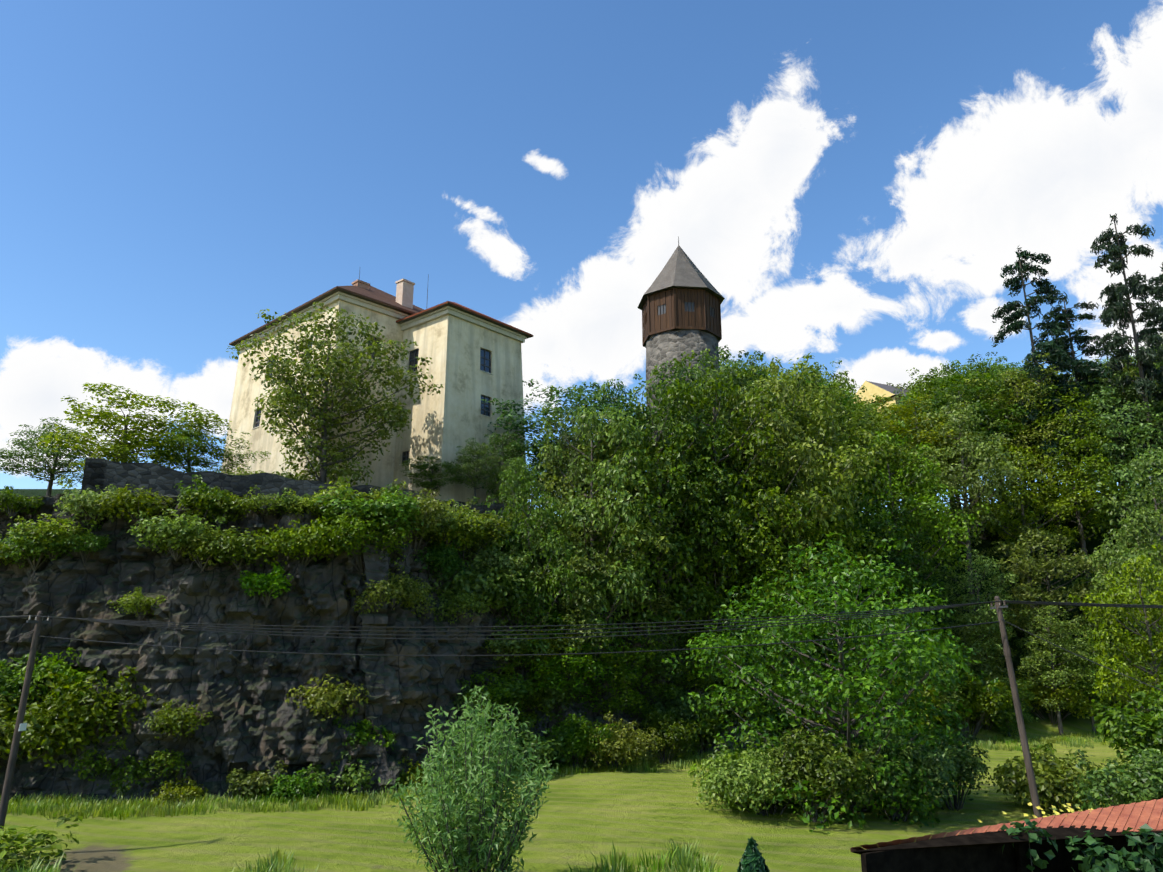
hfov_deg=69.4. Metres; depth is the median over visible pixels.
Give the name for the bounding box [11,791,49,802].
short grass tuft
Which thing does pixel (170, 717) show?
bush
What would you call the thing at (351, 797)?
short grass tuft
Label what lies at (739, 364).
tree
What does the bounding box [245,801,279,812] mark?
short grass tuft
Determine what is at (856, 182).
sky
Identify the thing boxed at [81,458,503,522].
rampart wall
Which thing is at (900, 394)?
tree
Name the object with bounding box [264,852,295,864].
short grass tuft
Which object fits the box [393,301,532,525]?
castle block
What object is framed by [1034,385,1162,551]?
tree
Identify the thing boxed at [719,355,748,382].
tree
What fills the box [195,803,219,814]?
short grass tuft
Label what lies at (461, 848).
willow shrub
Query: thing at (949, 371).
tree
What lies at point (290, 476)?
bush
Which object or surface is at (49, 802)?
short grass tuft
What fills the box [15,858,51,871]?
tall grass tuft
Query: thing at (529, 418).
tree
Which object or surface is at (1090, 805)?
bush
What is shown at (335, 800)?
short grass tuft
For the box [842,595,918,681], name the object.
tree
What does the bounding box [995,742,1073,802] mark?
bush
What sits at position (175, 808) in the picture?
short grass tuft
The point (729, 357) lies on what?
tree
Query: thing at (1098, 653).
bush
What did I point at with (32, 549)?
bush
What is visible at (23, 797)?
short grass tuft
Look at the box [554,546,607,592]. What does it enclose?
bush
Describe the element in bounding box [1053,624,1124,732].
tree
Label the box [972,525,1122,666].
tree
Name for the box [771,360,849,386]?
tree
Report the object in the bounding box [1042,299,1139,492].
conifer
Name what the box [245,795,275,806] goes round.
short grass tuft
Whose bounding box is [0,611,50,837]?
utility pole
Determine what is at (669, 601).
bush
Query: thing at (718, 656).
tree
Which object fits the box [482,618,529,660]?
bush
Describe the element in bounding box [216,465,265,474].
bush
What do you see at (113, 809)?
short grass tuft
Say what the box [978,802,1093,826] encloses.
garden flowers
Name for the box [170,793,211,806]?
short grass tuft
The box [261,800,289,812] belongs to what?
short grass tuft
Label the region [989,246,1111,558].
conifer
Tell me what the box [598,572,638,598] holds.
bush
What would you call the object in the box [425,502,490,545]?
bush
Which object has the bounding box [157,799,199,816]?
short grass tuft
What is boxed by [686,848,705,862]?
tall grass tuft
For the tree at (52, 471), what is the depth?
49.60 m
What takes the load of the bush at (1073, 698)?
on the terrain ground
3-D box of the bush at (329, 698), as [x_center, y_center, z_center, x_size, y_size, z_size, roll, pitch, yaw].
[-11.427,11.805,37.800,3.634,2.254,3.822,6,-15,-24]
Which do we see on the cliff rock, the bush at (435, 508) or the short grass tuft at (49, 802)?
the bush at (435, 508)
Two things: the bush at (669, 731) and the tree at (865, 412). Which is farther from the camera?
the tree at (865, 412)
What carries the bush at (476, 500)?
on the terrain ground
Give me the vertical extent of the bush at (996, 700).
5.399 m
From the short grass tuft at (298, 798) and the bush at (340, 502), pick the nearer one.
the short grass tuft at (298, 798)
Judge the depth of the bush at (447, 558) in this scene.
44.57 m
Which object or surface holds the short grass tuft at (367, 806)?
on the terrain ground
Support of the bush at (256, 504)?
on the cliff rock
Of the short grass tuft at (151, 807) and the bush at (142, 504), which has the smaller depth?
the short grass tuft at (151, 807)
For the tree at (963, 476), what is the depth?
69.25 m
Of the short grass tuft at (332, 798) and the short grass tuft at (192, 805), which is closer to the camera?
the short grass tuft at (192, 805)
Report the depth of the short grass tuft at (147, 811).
32.17 m
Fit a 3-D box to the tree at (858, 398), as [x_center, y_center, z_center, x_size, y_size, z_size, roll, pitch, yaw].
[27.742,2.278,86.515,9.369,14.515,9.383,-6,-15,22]
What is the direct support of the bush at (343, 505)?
on the terrain ground
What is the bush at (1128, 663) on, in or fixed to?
on the terrain ground
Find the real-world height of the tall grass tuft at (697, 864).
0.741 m
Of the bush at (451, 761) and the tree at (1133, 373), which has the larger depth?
the tree at (1133, 373)
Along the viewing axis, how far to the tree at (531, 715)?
45.06 m
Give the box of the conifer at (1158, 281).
[1133,262,1162,434]
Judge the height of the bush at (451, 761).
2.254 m
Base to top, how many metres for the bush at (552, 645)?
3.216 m
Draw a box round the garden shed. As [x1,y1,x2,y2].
[850,798,1162,871]
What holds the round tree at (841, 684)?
on the terrain ground
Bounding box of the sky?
[0,0,1162,513]
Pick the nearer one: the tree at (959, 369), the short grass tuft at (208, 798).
the short grass tuft at (208, 798)
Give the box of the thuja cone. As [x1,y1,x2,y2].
[737,836,769,871]
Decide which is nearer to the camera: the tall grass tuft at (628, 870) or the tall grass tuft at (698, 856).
the tall grass tuft at (628, 870)
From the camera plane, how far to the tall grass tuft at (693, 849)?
25.36 m
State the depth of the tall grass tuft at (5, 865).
22.72 m
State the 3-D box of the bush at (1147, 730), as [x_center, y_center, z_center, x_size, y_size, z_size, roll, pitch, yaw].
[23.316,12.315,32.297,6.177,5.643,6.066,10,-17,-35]
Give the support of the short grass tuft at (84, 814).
on the terrain ground
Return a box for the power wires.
[0,600,1162,690]
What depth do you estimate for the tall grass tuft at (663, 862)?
23.99 m
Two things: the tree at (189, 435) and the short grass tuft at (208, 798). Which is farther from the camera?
the tree at (189, 435)
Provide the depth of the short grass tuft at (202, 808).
32.52 m
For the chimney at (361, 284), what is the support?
on the castle block at (381, 308)
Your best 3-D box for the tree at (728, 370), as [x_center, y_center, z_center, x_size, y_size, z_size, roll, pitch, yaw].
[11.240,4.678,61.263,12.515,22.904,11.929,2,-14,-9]
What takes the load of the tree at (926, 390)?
on the terrain ground
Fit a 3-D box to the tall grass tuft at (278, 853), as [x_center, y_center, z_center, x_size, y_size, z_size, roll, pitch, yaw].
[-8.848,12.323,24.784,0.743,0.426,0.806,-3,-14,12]
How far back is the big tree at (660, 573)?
52.17 m
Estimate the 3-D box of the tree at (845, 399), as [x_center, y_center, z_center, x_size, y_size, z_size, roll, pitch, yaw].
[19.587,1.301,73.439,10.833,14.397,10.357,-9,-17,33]
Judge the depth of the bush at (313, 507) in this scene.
40.05 m
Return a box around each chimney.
[351,279,369,289]
[395,278,414,308]
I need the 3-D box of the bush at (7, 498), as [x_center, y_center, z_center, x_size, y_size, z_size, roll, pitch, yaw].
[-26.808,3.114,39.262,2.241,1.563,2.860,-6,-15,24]
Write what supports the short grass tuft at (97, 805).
on the terrain ground
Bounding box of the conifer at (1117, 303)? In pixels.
[1090,213,1162,513]
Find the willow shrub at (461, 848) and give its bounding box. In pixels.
[378,685,559,871]
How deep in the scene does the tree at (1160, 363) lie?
86.24 m
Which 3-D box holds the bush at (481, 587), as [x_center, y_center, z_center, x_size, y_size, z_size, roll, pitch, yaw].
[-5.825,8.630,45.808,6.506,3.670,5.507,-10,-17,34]
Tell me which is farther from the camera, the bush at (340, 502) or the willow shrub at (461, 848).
the bush at (340, 502)
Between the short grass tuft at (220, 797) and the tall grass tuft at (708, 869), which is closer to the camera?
the tall grass tuft at (708, 869)
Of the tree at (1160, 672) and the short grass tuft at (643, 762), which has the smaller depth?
the short grass tuft at (643, 762)
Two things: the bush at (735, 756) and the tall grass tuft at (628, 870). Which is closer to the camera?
the tall grass tuft at (628, 870)
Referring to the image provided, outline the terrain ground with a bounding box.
[0,489,1161,871]
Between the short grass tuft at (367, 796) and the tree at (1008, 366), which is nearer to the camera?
the short grass tuft at (367, 796)
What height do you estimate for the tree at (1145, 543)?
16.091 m
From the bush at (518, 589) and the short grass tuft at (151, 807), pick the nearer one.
the short grass tuft at (151, 807)
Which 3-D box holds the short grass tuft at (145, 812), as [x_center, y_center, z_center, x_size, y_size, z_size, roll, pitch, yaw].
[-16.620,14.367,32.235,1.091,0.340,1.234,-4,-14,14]
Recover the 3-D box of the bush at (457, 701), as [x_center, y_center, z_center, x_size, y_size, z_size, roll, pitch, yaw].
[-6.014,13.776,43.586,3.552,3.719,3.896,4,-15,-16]
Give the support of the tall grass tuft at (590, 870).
on the terrain ground
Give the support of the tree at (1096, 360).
on the terrain ground
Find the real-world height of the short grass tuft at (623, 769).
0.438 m
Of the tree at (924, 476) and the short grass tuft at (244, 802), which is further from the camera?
the tree at (924, 476)
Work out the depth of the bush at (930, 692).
54.23 m
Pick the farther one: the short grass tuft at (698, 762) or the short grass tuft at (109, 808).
the short grass tuft at (698, 762)
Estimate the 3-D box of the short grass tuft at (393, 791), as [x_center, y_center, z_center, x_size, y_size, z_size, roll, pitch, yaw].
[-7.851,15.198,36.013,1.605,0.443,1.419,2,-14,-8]
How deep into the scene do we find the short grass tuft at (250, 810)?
32.83 m
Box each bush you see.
[0,486,43,518]
[0,523,81,570]
[0,538,17,565]
[0,647,115,717]
[0,654,62,724]
[0,665,159,767]
[0,693,94,770]
[0,810,82,871]
[5,513,98,559]
[53,475,132,529]
[59,525,111,565]
[68,737,191,796]
[94,484,173,524]
[108,586,166,622]
[127,508,226,560]
[131,499,174,523]
[143,699,212,740]
[149,776,209,805]
[156,526,246,569]
[174,474,230,525]
[177,503,230,525]
[178,485,260,525]
[202,526,276,569]
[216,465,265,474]
[226,760,287,800]
[238,561,294,606]
[240,493,286,515]
[247,516,352,565]
[257,769,324,801]
[258,527,318,559]
[270,487,312,514]
[272,466,303,479]
[284,489,329,516]
[285,674,370,720]
[298,476,391,519]
[302,502,412,574]
[302,751,375,796]
[309,488,423,535]
[313,489,361,519]
[332,708,396,750]
[343,562,436,618]
[348,487,387,501]
[357,489,410,532]
[363,484,420,540]
[369,487,425,511]
[374,478,464,556]
[378,499,424,520]
[394,756,432,789]
[410,537,471,594]
[418,499,511,568]
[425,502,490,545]
[427,558,532,612]
[428,577,488,623]
[430,746,464,776]
[437,501,476,517]
[443,496,517,524]
[451,524,483,543]
[451,678,496,717]
[462,539,550,599]
[466,509,515,549]
[478,662,536,714]
[478,728,517,763]
[480,516,523,553]
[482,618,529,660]
[484,717,575,774]
[491,531,538,551]
[491,564,545,625]
[512,616,581,672]
[515,530,574,578]
[515,662,578,732]
[543,713,620,769]
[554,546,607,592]
[562,573,622,595]
[575,711,664,771]
[584,561,643,592]
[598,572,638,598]
[614,582,652,609]
[623,590,685,622]
[634,686,722,752]
[635,589,679,616]
[639,711,700,763]
[669,697,728,755]
[674,601,703,622]
[688,743,790,813]
[692,732,824,816]
[720,693,786,732]
[746,674,822,743]
[755,648,800,685]
[767,729,882,822]
[769,651,867,725]
[778,675,870,739]
[837,729,963,821]
[850,672,951,738]
[903,731,996,810]
[924,667,1023,737]
[956,664,1022,729]
[993,743,1127,813]
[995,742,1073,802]
[998,664,1109,724]
[1033,635,1120,675]
[1042,651,1154,710]
[1061,668,1154,725]
[1072,746,1162,808]
[1074,756,1144,809]
[1085,635,1162,676]
[1086,682,1162,769]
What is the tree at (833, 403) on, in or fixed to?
on the terrain ground
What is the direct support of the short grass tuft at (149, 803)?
on the terrain ground
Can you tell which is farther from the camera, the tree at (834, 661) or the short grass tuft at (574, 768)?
the tree at (834, 661)
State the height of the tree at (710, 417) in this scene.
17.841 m
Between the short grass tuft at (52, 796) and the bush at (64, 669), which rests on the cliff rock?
the bush at (64, 669)
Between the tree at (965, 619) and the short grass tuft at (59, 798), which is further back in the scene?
the tree at (965, 619)
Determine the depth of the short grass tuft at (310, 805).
33.78 m
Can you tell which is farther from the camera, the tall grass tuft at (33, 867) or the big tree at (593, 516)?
the big tree at (593, 516)
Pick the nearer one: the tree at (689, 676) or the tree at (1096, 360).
the tree at (689, 676)
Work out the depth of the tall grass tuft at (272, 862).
23.59 m
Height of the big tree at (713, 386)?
25.609 m
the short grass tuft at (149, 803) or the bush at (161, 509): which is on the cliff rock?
the bush at (161, 509)
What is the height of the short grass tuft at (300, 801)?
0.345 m
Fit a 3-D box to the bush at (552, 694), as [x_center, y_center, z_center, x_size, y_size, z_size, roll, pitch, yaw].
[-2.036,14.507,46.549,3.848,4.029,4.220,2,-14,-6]
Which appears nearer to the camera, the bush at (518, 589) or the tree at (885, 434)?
the bush at (518, 589)
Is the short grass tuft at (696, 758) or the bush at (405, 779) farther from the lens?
the short grass tuft at (696, 758)
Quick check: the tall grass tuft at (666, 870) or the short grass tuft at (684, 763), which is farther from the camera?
the short grass tuft at (684, 763)
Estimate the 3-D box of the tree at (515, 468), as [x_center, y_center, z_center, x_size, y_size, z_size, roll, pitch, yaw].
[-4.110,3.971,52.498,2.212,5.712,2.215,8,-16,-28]
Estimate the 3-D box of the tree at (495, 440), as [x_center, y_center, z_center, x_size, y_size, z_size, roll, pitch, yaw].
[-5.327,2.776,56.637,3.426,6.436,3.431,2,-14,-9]
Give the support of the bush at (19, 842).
on the terrain ground
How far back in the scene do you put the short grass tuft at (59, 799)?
33.72 m
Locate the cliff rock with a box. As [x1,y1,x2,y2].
[0,493,761,801]
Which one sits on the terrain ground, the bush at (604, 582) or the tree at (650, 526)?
the tree at (650, 526)
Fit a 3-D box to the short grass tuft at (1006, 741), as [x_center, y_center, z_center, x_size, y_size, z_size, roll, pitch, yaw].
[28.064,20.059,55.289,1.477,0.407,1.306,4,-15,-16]
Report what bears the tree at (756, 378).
on the terrain ground
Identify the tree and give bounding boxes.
[0,417,101,495]
[35,382,231,475]
[139,414,270,474]
[226,302,442,486]
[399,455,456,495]
[444,437,510,503]
[458,667,527,746]
[468,438,588,710]
[478,631,576,732]
[479,429,527,519]
[481,379,660,552]
[497,456,527,521]
[497,525,615,672]
[507,420,679,614]
[513,381,659,699]
[524,444,581,521]
[526,438,549,498]
[526,603,653,713]
[536,404,593,540]
[567,374,654,550]
[574,352,758,707]
[583,455,684,592]
[583,626,677,736]
[616,389,755,585]
[632,595,712,699]
[633,354,739,588]
[635,350,827,632]
[646,444,777,631]
[662,357,839,720]
[662,532,999,833]
[663,348,825,605]
[664,345,796,599]
[676,611,723,695]
[678,613,764,704]
[688,650,769,732]
[719,350,757,369]
[719,351,778,393]
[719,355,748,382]
[719,451,896,732]
[724,352,886,660]
[724,607,823,736]
[730,373,846,502]
[732,364,797,448]
[741,493,837,657]
[761,369,855,457]
[763,376,920,603]
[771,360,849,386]
[791,378,854,475]
[792,371,855,474]
[795,619,882,698]
[808,364,856,392]
[811,618,870,666]
[816,420,989,676]
[818,487,948,710]
[829,384,911,470]
[830,385,886,489]
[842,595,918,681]
[854,413,916,515]
[854,589,948,677]
[856,444,953,629]
[859,418,956,552]
[862,394,997,532]
[872,394,1041,615]
[880,382,933,509]
[881,648,966,735]
[886,372,947,510]
[886,389,967,460]
[898,368,996,515]
[903,366,1016,512]
[907,376,986,448]
[908,623,971,686]
[914,366,991,502]
[917,360,1020,396]
[919,550,1018,667]
[920,363,1040,539]
[941,609,1019,678]
[943,622,999,713]
[953,356,1008,502]
[957,352,1072,550]
[959,352,1016,511]
[961,438,1096,608]
[962,361,1024,501]
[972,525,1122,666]
[973,364,1041,513]
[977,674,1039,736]
[980,357,1097,523]
[1007,601,1105,735]
[1009,387,1130,606]
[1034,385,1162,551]
[1042,378,1139,510]
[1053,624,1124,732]
[1059,543,1161,650]
[1066,366,1160,488]
[1067,542,1162,713]
[1069,356,1138,391]
[1076,358,1162,516]
[1090,435,1162,634]
[1101,346,1162,407]
[1103,652,1162,716]
[1116,506,1162,630]
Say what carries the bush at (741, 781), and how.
on the terrain ground
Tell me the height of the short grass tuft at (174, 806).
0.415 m
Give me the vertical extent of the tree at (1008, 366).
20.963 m
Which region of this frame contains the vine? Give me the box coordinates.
[1001,819,1162,871]
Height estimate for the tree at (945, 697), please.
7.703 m
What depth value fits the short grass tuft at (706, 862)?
24.25 m
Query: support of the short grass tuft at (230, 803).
on the terrain ground
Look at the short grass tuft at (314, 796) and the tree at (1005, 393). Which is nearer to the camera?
the short grass tuft at (314, 796)
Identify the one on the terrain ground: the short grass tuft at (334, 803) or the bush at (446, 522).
the short grass tuft at (334, 803)
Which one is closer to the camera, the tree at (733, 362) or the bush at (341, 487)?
the bush at (341, 487)
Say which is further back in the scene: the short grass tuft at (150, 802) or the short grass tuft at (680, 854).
the short grass tuft at (150, 802)
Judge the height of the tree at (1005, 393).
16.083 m
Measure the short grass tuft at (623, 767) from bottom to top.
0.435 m
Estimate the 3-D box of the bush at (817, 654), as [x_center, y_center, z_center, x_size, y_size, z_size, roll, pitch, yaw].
[14.613,16.936,55.488,8.520,5.327,7.034,5,-15,-20]
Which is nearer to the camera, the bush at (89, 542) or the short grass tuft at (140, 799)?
the short grass tuft at (140, 799)
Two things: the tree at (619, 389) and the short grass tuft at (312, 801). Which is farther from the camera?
the tree at (619, 389)
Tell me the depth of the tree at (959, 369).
88.87 m
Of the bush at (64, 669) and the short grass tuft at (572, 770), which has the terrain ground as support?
the short grass tuft at (572, 770)
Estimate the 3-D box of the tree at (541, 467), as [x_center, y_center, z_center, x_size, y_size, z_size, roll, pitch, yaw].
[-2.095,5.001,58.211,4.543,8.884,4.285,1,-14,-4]
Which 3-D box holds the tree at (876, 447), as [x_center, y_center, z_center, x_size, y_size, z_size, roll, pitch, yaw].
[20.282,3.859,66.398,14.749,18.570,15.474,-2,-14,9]
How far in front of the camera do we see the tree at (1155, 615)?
41.49 m
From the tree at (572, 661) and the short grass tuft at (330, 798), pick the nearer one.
the short grass tuft at (330, 798)
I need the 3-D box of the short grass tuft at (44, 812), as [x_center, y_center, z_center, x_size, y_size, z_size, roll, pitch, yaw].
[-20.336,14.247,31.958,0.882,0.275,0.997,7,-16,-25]
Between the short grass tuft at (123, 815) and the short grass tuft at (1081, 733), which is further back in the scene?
the short grass tuft at (1081, 733)
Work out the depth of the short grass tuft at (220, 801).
33.49 m
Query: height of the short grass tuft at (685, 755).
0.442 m
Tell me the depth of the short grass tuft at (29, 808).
31.62 m
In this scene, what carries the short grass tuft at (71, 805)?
on the terrain ground
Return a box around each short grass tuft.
[0,794,35,806]
[7,799,52,815]
[8,798,40,812]
[10,801,48,815]
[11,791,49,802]
[14,794,51,805]
[20,797,52,809]
[22,793,66,806]
[27,796,68,811]
[35,793,67,801]
[36,807,57,815]
[38,804,68,818]
[40,794,74,803]
[40,802,83,818]
[42,793,78,805]
[45,791,78,803]
[48,793,88,803]
[51,800,83,813]
[51,802,97,815]
[54,793,86,807]
[55,797,99,809]
[64,796,104,810]
[64,801,105,816]
[69,810,91,817]
[74,798,113,810]
[78,810,101,818]
[89,795,124,810]
[92,802,126,813]
[94,801,133,816]
[96,796,126,809]
[102,807,129,817]
[105,805,147,820]
[112,792,151,804]
[123,796,153,804]
[124,803,156,815]
[131,798,165,810]
[131,806,163,817]
[134,803,168,812]
[135,794,171,811]
[135,798,167,811]
[135,807,161,815]
[155,801,191,815]
[156,806,182,816]
[157,798,198,814]
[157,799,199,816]
[162,802,193,815]
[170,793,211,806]
[174,799,203,811]
[183,800,218,813]
[186,801,217,814]
[187,794,224,804]
[190,795,222,808]
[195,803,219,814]
[207,791,231,800]
[207,795,239,807]
[216,796,249,808]
[224,802,245,809]
[225,792,259,801]
[228,791,258,800]
[228,801,253,811]
[229,797,262,808]
[241,857,274,871]
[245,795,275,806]
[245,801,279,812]
[245,803,263,811]
[250,803,272,810]
[256,794,282,804]
[256,849,297,866]
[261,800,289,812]
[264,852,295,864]
[275,796,318,811]
[284,794,312,803]
[285,796,311,805]
[290,796,329,807]
[294,799,324,810]
[301,801,327,810]
[306,789,330,800]
[313,792,343,802]
[316,792,353,806]
[319,789,353,803]
[322,797,350,808]
[331,790,368,804]
[334,797,372,811]
[338,799,363,809]
[343,792,365,799]
[353,794,386,810]
[356,790,379,800]
[356,790,391,801]
[356,790,392,805]
[382,786,410,797]
[383,790,408,802]
[546,770,566,776]
[558,764,587,774]
[561,764,586,773]
[608,764,636,770]
[618,763,641,772]
[633,757,660,766]
[634,763,661,772]
[662,845,699,864]
[664,760,689,769]
[673,758,698,766]
[675,751,697,760]
[676,855,715,870]
[684,753,707,762]
[688,757,712,766]
[977,740,998,749]
[980,744,997,750]
[985,733,1006,740]
[997,744,1013,750]
[999,737,1019,744]
[1058,735,1078,740]
[1060,739,1082,747]
[1062,741,1085,746]
[1072,731,1088,736]
[1073,741,1092,748]
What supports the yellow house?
on the terrain ground
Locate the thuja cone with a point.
(752, 859)
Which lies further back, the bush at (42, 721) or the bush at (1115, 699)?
the bush at (1115, 699)
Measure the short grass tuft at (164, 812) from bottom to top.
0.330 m
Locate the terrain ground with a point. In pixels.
(580, 819)
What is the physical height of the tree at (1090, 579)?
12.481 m
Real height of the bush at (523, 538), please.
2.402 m
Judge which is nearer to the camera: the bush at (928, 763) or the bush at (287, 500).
the bush at (928, 763)
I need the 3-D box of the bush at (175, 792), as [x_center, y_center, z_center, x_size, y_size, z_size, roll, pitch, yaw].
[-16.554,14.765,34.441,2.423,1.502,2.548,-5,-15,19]
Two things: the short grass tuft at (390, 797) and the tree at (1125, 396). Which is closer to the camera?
the short grass tuft at (390, 797)
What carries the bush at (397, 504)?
on the cliff rock
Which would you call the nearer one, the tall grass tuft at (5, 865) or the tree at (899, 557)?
the tall grass tuft at (5, 865)
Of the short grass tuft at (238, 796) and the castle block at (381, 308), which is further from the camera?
the castle block at (381, 308)
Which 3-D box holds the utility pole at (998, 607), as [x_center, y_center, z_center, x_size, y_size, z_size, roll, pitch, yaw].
[13.297,8.841,25.189,0.925,7.957,1.103,0,-14,1]
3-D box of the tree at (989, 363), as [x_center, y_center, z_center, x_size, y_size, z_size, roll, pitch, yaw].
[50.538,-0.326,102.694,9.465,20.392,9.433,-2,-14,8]
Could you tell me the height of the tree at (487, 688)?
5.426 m
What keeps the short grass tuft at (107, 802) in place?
on the terrain ground
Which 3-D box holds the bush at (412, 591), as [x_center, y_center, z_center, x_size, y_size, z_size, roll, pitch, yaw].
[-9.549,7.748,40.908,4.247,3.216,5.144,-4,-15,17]
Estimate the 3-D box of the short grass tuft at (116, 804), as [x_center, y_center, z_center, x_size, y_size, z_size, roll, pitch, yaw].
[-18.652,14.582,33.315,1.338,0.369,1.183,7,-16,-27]
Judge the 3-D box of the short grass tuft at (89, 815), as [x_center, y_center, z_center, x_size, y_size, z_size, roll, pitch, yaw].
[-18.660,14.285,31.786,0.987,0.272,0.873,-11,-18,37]
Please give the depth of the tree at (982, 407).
77.29 m
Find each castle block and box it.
[222,285,423,488]
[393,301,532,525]
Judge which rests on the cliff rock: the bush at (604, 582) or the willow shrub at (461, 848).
the bush at (604, 582)
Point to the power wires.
(907, 611)
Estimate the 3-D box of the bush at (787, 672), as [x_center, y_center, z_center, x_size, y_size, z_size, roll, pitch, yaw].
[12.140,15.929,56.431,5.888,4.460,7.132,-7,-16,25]
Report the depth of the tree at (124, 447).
45.62 m
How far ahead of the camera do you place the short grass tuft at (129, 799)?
34.04 m
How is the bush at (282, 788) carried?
on the terrain ground
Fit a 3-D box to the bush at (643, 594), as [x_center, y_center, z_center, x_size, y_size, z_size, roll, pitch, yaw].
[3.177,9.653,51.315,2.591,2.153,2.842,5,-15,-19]
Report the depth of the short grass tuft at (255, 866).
23.79 m
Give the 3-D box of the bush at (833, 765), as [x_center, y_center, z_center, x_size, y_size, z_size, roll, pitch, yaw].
[8.844,12.534,30.283,4.118,3.762,4.044,-5,-15,21]
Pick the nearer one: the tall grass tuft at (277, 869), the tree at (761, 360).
the tall grass tuft at (277, 869)
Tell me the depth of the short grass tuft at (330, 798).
34.74 m
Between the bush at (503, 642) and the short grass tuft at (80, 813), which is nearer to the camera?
the short grass tuft at (80, 813)
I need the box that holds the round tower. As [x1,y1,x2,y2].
[638,236,724,472]
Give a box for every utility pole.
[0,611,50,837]
[990,596,1042,819]
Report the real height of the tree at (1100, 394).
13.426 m
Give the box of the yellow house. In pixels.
[853,381,909,419]
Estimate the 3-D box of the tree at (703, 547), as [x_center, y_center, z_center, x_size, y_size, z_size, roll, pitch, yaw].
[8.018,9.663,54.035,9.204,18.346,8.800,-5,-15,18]
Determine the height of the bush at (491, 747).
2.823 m
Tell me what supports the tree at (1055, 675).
on the terrain ground
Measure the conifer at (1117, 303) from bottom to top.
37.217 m
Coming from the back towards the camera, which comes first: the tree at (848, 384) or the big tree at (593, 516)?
the tree at (848, 384)
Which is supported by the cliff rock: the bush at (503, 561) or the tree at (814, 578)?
the bush at (503, 561)
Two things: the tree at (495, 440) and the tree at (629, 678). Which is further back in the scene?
the tree at (495, 440)
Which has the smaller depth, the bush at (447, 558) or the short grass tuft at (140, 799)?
the short grass tuft at (140, 799)
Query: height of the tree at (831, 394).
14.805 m
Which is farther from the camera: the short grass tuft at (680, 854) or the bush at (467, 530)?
the bush at (467, 530)
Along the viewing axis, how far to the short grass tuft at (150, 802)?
33.46 m
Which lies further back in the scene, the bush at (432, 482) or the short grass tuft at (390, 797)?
the bush at (432, 482)
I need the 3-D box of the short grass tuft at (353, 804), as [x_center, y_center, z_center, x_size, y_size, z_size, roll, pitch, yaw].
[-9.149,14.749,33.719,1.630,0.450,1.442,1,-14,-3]
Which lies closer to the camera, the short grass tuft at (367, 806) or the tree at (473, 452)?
the short grass tuft at (367, 806)
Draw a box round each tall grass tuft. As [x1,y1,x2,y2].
[0,849,24,871]
[0,853,58,871]
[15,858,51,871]
[18,857,64,870]
[20,851,80,871]
[232,858,290,871]
[255,858,295,871]
[259,849,293,871]
[260,858,293,871]
[268,847,293,861]
[567,860,607,871]
[583,856,620,871]
[589,847,637,871]
[598,840,645,871]
[615,862,652,871]
[635,846,679,871]
[654,854,675,870]
[659,848,700,871]
[661,860,683,871]
[665,838,701,861]
[672,836,704,854]
[674,848,719,871]
[674,860,716,871]
[679,853,726,871]
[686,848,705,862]
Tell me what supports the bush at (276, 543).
on the cliff rock
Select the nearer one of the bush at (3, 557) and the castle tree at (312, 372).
the bush at (3, 557)
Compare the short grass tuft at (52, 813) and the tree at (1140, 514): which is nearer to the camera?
the short grass tuft at (52, 813)
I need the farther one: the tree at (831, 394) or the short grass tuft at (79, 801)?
the tree at (831, 394)
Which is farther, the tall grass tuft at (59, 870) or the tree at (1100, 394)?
the tree at (1100, 394)
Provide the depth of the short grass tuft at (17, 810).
31.72 m
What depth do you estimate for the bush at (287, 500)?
40.26 m
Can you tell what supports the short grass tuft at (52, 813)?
on the terrain ground
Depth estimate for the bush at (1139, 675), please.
62.55 m
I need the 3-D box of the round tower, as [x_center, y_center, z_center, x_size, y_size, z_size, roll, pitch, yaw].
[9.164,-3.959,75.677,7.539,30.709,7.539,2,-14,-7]
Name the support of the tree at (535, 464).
on the terrain ground
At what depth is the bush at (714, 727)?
48.35 m
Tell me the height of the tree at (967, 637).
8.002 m
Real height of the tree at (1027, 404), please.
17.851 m
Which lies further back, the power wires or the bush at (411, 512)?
the bush at (411, 512)
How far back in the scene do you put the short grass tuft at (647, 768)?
43.02 m
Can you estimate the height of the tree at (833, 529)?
18.906 m
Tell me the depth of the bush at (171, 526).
37.73 m
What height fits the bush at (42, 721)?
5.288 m
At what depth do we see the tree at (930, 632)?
59.92 m
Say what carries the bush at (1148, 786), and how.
on the terrain ground
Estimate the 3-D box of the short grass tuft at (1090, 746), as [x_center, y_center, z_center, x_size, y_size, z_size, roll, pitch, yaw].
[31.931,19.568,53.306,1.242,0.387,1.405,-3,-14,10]
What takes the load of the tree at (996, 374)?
on the terrain ground
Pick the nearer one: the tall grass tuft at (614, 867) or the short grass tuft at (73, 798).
the tall grass tuft at (614, 867)
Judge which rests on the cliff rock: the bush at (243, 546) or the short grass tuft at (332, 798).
the bush at (243, 546)
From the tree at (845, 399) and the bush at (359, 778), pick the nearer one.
the bush at (359, 778)
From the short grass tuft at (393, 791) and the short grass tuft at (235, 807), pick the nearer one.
the short grass tuft at (235, 807)
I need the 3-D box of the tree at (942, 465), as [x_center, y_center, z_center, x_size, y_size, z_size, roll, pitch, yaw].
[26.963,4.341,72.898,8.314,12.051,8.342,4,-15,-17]
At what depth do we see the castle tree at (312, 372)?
51.63 m

